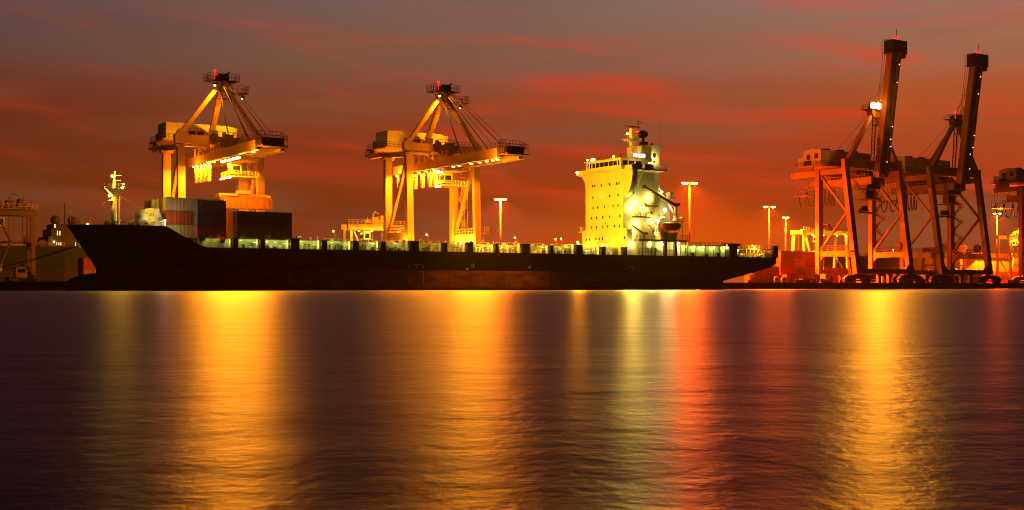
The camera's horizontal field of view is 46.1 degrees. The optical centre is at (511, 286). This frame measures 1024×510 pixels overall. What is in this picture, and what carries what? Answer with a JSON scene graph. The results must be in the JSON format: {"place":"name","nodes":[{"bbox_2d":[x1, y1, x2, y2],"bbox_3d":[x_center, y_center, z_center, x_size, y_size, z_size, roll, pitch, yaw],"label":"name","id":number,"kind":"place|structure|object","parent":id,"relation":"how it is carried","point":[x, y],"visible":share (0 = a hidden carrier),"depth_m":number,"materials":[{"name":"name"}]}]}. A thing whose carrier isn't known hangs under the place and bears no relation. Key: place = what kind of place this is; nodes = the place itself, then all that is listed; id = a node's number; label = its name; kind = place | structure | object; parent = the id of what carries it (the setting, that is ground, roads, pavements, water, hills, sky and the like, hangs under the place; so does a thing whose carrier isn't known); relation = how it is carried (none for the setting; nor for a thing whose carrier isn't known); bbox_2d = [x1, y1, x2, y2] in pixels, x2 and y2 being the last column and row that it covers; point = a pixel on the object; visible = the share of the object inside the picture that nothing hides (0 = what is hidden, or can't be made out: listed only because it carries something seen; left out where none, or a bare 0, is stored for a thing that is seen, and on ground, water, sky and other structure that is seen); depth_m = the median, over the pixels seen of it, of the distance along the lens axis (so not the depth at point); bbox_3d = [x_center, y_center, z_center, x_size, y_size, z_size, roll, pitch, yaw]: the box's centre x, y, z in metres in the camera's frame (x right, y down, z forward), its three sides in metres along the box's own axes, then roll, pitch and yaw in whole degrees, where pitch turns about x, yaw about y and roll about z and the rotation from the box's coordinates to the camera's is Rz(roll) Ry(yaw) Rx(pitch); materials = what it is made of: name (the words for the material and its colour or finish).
{"place":"outdoors","nodes":[
{"label":"outdoors","id":0,"kind":"place"},
{"bbox_2d":[0,289,1023,509],"bbox_3d":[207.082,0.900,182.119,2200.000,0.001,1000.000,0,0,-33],"label":"water","id":1,"kind":"structure","parent":0,"point":[810,399],"depth_m":9.56,"materials":[{"name":"brown liquid"}]},
{"bbox_2d":[0,203,89,280],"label":"cargo ship","id":2,"kind":"object","parent":1,"relation":"on","point":[62,265],"visible":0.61,"depth_m":303.99,"materials":[{"name":"green paint"}]},
{"bbox_2d":[63,121,777,290],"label":"container ship","id":3,"kind":"object","parent":1,"relation":"on","point":[629,242],"visible":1,"depth_m":277.84,"materials":[{"name":"paint"}]},
{"bbox_2d":[1,242,77,271],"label":"mooring rope","id":4,"kind":"object","parent":3,"relation":"attached to","point":[36,259],"visible":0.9,"depth_m":244.77,"materials":[{"name":"fabric"}]},
{"bbox_2d":[166,224,193,238],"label":"shipping container","id":5,"kind":"object","parent":3,"relation":"on","point":[186,231],"visible":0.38,"depth_m":246.20,"materials":[{"name":"metal"}]},
{"bbox_2d":[162,211,193,224],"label":"shipping container","id":6,"kind":"object","parent":5,"relation":"on","point":[180,217],"visible":0.52,"depth_m":245.75,"materials":[{"name":"metal"}]},
{"bbox_2d":[162,197,223,211],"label":"shipping container","id":7,"kind":"object","parent":6,"relation":"on","point":[176,204],"visible":0.63,"depth_m":245.75,"materials":[{"name":"metal"}]},
{"bbox_2d":[194,226,225,238],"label":"shipping container","id":8,"kind":"object","parent":3,"relation":"on","point":[213,232],"visible":0.97,"depth_m":246.53,"materials":[{"name":"metal"}]},
{"bbox_2d":[194,213,225,225],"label":"shipping container","id":9,"kind":"object","parent":8,"relation":"on","point":[209,219],"visible":1,"depth_m":246.51,"materials":[{"name":"metal"}]},
{"bbox_2d":[194,200,225,213],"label":"shipping container","id":10,"kind":"object","parent":9,"relation":"on","point":[206,206],"visible":0.98,"depth_m":246.47,"materials":[{"name":"metal"}]},
{"bbox_2d":[226,226,228,238],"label":"shipping container","id":11,"kind":"object","parent":3,"relation":"on","point":[227,232],"visible":0.1,"depth_m":254.44,"materials":[{"name":"metal"}]},
{"bbox_2d":[225,212,228,225],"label":"shipping container","id":12,"kind":"object","parent":11,"relation":"on","point":[227,218],"visible":0.14,"depth_m":254.44,"materials":[{"name":"metal"}]},
{"bbox_2d":[229,225,232,237],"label":"shipping container","id":13,"kind":"object","parent":3,"relation":"on","point":[231,231],"visible":0.15,"depth_m":252.43,"materials":[{"name":"metal"}]},
{"bbox_2d":[229,212,232,225],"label":"shipping container","id":14,"kind":"object","parent":13,"relation":"on","point":[230,218],"visible":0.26,"depth_m":252.90,"materials":[{"name":"metal"}]},
{"bbox_2d":[233,225,291,239],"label":"shipping container","id":15,"kind":"object","parent":3,"relation":"on","point":[262,232],"visible":0.96,"depth_m":252.61,"materials":[{"name":"metal"}]},
{"bbox_2d":[233,211,291,225],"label":"shipping container","id":16,"kind":"object","parent":15,"relation":"on","point":[262,218],"visible":0.98,"depth_m":252.61,"materials":[{"name":"metal"}]},
{"bbox_2d":[660,218,680,230],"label":"lifeboat","id":17,"kind":"object","parent":3,"relation":"hanging from","point":[672,226],"visible":1,"depth_m":312.84,"materials":[{"name":"red paint"}]},
{"bbox_2d":[0,281,1023,290],"bbox_3d":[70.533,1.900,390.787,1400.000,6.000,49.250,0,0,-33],"label":"quay","id":18,"kind":"structure","parent":0,"point":[37,285],"depth_m":377.92,"materials":[{"name":"concrete"}]},
{"bbox_2d":[0,267,26,280],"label":"terminal truck","id":19,"kind":"object","parent":18,"relation":"on","point":[20,273],"visible":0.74,"depth_m":261.98,"materials":[{"name":"paint"}]},
{"bbox_2d":[0,193,43,280],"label":"yard crane","id":20,"kind":"object","parent":18,"relation":"on","point":[21,209],"visible":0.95,"depth_m":277.76,"materials":[{"name":"paint"}]},
{"bbox_2d":[81,270,95,274],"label":"shipping container","id":21,"kind":"object","parent":18,"relation":"on","point":[87,271],"visible":0.1,"depth_m":275.18,"materials":[{"name":"metal"}]},
{"bbox_2d":[81,258,95,269],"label":"shipping container","id":22,"kind":"object","parent":21,"relation":"on","point":[86,263],"visible":0.31,"depth_m":274.92,"materials":[{"name":"metal"}]},
{"bbox_2d":[148,70,287,211],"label":"gantry crane","id":23,"kind":"object","parent":18,"relation":"on","point":[222,146],"visible":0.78,"depth_m":276.74,"materials":[{"name":"paint"}]},
{"bbox_2d":[216,196,271,209],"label":"shipping container","id":24,"kind":"object","parent":23,"relation":"hanging from","point":[247,203],"visible":0.81,"depth_m":266.83,"materials":[{"name":"metal"}]},
{"bbox_2d":[340,211,404,241],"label":"yard crane","id":25,"kind":"object","parent":18,"relation":"on","point":[372,224],"visible":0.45,"depth_m":327.29,"materials":[{"name":"paint"}]},
{"bbox_2d":[365,81,528,243],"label":"gantry crane","id":26,"kind":"object","parent":18,"relation":"on","point":[428,145],"visible":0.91,"depth_m":310.95,"materials":[{"name":"paint"}]},
{"bbox_2d":[494,198,506,244],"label":"light mast","id":27,"kind":"object","parent":18,"relation":"on","point":[500,199],"visible":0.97,"depth_m":357.27,"materials":[{"name":"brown metal"}]},
{"bbox_2d":[681,182,697,244],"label":"light mast","id":28,"kind":"object","parent":18,"relation":"on","point":[689,183],"visible":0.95,"depth_m":397.94,"materials":[{"name":"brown metal"}]},
{"bbox_2d":[745,274,770,282],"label":"shipping container","id":29,"kind":"object","parent":18,"relation":"on","point":[760,279],"visible":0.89,"depth_m":390.71,"materials":[{"name":"metal"}]},
{"bbox_2d":[747,266,778,274],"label":"shipping container","id":30,"kind":"object","parent":29,"relation":"on","point":[773,270],"visible":0.59,"depth_m":393.33,"materials":[{"name":"metal"}]},
{"bbox_2d":[763,206,775,253],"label":"light mast","id":31,"kind":"object","parent":18,"relation":"on","point":[769,207],"visible":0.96,"depth_m":418.06,"materials":[{"name":"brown metal"}]},
{"bbox_2d":[782,216,788,250],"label":"light mast","id":32,"kind":"object","parent":18,"relation":"on","point":[785,217],"visible":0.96,"depth_m":426.66,"materials":[{"name":"brown metal"}]},
{"bbox_2d":[781,275,811,282],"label":"shipping container","id":33,"kind":"object","parent":18,"relation":"on","point":[791,278],"visible":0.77,"depth_m":394.33,"materials":[{"name":"metal"}]},
{"bbox_2d":[798,274,829,282],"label":"terminal truck","id":34,"kind":"object","parent":18,"relation":"on","point":[824,278],"visible":1,"depth_m":397.69,"materials":[{"name":"paint"}]},
{"bbox_2d":[791,221,848,274],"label":"yard crane","id":35,"kind":"object","parent":18,"relation":"on","point":[827,230],"visible":0.52,"depth_m":433.62,"materials":[{"name":"paint"}]},
{"bbox_2d":[819,276,843,282],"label":"shipping container","id":36,"kind":"object","parent":18,"relation":"on","point":[835,279],"visible":0.24,"depth_m":427.97,"materials":[{"name":"metal"}]},
{"bbox_2d":[823,268,846,275],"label":"shipping container","id":37,"kind":"object","parent":36,"relation":"on","point":[835,274],"visible":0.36,"depth_m":428.16,"materials":[{"name":"metal"}]},
{"bbox_2d":[791,29,923,282],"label":"gantry crane","id":38,"kind":"object","parent":18,"relation":"on","point":[847,172],"visible":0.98,"depth_m":407.22,"materials":[{"name":"paint"}]},
{"bbox_2d":[824,249,946,282],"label":"shipping containers","id":39,"kind":"object","parent":18,"relation":"on","point":[889,263],"visible":0.17,"depth_m":474.83,"materials":[{"name":"metal"}]},
{"bbox_2d":[907,275,929,282],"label":"terminal truck","id":40,"kind":"object","parent":18,"relation":"on","point":[926,277],"visible":0.34,"depth_m":422.78,"materials":[{"name":"paint"}]},
{"bbox_2d":[876,44,1001,282],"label":"gantry crane","id":41,"kind":"object","parent":18,"relation":"on","point":[922,175],"visible":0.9,"depth_m":429.11,"materials":[{"name":"paint"}]},
{"bbox_2d":[921,239,966,281],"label":"yard crane","id":42,"kind":"object","parent":18,"relation":"on","point":[944,244],"visible":0.31,"depth_m":473.98,"materials":[{"name":"paint"}]},
{"bbox_2d":[963,277,977,282],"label":"shipping container","id":43,"kind":"object","parent":18,"relation":"on","point":[974,279],"visible":0.23,"depth_m":477.28,"materials":[{"name":"metal"}]},
{"bbox_2d":[958,274,981,276],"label":"shipping container","id":44,"kind":"object","parent":43,"relation":"on","point":[965,275],"visible":0.15,"depth_m":475.34,"materials":[{"name":"metal"}]},
{"bbox_2d":[955,252,1017,282],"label":"shipping containers","id":45,"kind":"object","parent":18,"relation":"on","point":[974,264],"visible":0.27,"depth_m":513.35,"materials":[{"name":"metal"}]},
{"bbox_2d":[993,212,1001,257],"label":"light mast","id":46,"kind":"object","parent":18,"relation":"on","point":[996,232],"visible":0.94,"depth_m":501.61,"materials":[{"name":"brown metal"}]},
{"bbox_2d":[990,168,1023,282],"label":"gantry crane","id":47,"kind":"object","parent":18,"relation":"on","point":[1005,179],"visible":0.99,"depth_m":476.83,"materials":[{"name":"paint"}]},
{"bbox_2d":[996,231,1023,282],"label":"yard crane","id":48,"kind":"object","parent":18,"relation":"on","point":[1012,240],"visible":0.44,"depth_m":497.44,"materials":[{"name":"paint"}]},
{"bbox_2d":[0,0,1023,282],"label":"sky","id":49,"kind":"structure","parent":0,"point":[733,93],"materials":[{"name":"red"}]},
{"bbox_2d":[771,275,780,282],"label":"shipping container","id":50,"kind":"object","parent":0,"point":[773,277],"visible":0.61,"depth_m":393.69,"materials":[{"name":"metal"}]},
{"bbox_2d":[774,277,779,282],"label":"rope reel","id":51,"kind":"object","parent":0,"point":[776,279],"visible":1,"depth_m":375.30,"materials":[{"name":"paint"}]},
{"bbox_2d":[781,277,786,282],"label":"rope reel","id":52,"kind":"object","parent":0,"point":[783,279],"visible":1,"depth_m":376.98,"materials":[{"name":"paint"}]},
{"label":"shipping container","id":53,"kind":"object","parent":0,"visible":0},
{"bbox_2d":[779,267,792,274],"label":"shipping container","id":54,"kind":"object","parent":53,"relation":"on","point":[785,270],"visible":0.75,"depth_m":406.08,"materials":[{"name":"metal"}]},
{"bbox_2d":[775,259,792,266],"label":"shipping container","id":55,"kind":"object","parent":54,"relation":"on","point":[784,262],"visible":0.92,"depth_m":405.77,"materials":[{"name":"metal"}]},
{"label":"shipping container","id":56,"kind":"object","parent":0,"visible":0},
{"bbox_2d":[793,267,805,274],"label":"shipping container","id":57,"kind":"object","parent":56,"relation":"on","point":[799,271],"visible":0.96,"depth_m":409.60,"materials":[{"name":"metal"}]},
{"bbox_2d":[793,259,805,266],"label":"shipping container","id":58,"kind":"object","parent":57,"relation":"on","point":[799,262],"visible":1,"depth_m":409.60,"materials":[{"name":"metal"}]},
{"bbox_2d":[776,251,805,258],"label":"shipping container","id":59,"kind":"object","parent":58,"relation":"on","point":[791,254],"visible":0.95,"depth_m":407.51,"materials":[{"name":"metal"}]},
{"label":"shipping container","id":60,"kind":"object","parent":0,"visible":0},
{"bbox_2d":[805,267,814,274],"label":"shipping container","id":61,"kind":"object","parent":60,"relation":"on","point":[810,270],"visible":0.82,"depth_m":412.47,"materials":[{"name":"metal"}]},
{"bbox_2d":[806,259,814,266],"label":"shipping container","id":62,"kind":"object","parent":61,"relation":"on","point":[810,262],"visible":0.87,"depth_m":412.36,"materials":[{"name":"metal"}]},
{"bbox_2d":[806,251,814,258],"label":"shipping container","id":63,"kind":"object","parent":62,"relation":"on","point":[810,254],"visible":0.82,"depth_m":412.47,"materials":[{"name":"metal"}]},
{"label":"shipping container","id":64,"kind":"object","parent":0,"visible":0},
{"bbox_2d":[78,258,80,269],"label":"shipping container","id":65,"kind":"object","parent":64,"relation":"on","point":[79,263],"visible":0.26,"depth_m":277.57,"materials":[{"name":"metal"}]},
{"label":"shipping container","id":66,"kind":"object","parent":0,"visible":0},
{"bbox_2d":[155,199,158,208],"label":"shipping container","id":67,"kind":"object","parent":66,"relation":"on","point":[156,203],"visible":0.12,"depth_m":249.23,"materials":[{"name":"metal"}]},
{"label":"shipping container","id":68,"kind":"object","parent":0,"visible":0},
{"bbox_2d":[151,199,154,207],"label":"shipping container","id":69,"kind":"object","parent":68,"relation":"on","point":[152,203],"visible":0.08,"depth_m":251.43,"materials":[{"name":"metal"}]},
{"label":"shipping container","id":70,"kind":"object","parent":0,"visible":0},
{"bbox_2d":[144,201,147,208],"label":"shipping container","id":71,"kind":"object","parent":70,"relation":"on","point":[145,204],"visible":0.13,"depth_m":256.06,"materials":[{"name":"metal"}]},
{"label":"shipping container","id":72,"kind":"object","parent":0,"visible":0},
{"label":"shipping container","id":73,"kind":"object","parent":72,"relation":"on","visible":0},
{"bbox_2d":[159,198,161,211],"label":"shipping container","id":74,"kind":"object","parent":73,"relation":"on","point":[160,204],"visible":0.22,"depth_m":247.38,"materials":[{"name":"metal"}]},
{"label":"bollard","id":75,"kind":"object","parent":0,"visible":0},
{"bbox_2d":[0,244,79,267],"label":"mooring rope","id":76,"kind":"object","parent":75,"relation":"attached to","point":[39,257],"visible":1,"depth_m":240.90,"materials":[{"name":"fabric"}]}
]}

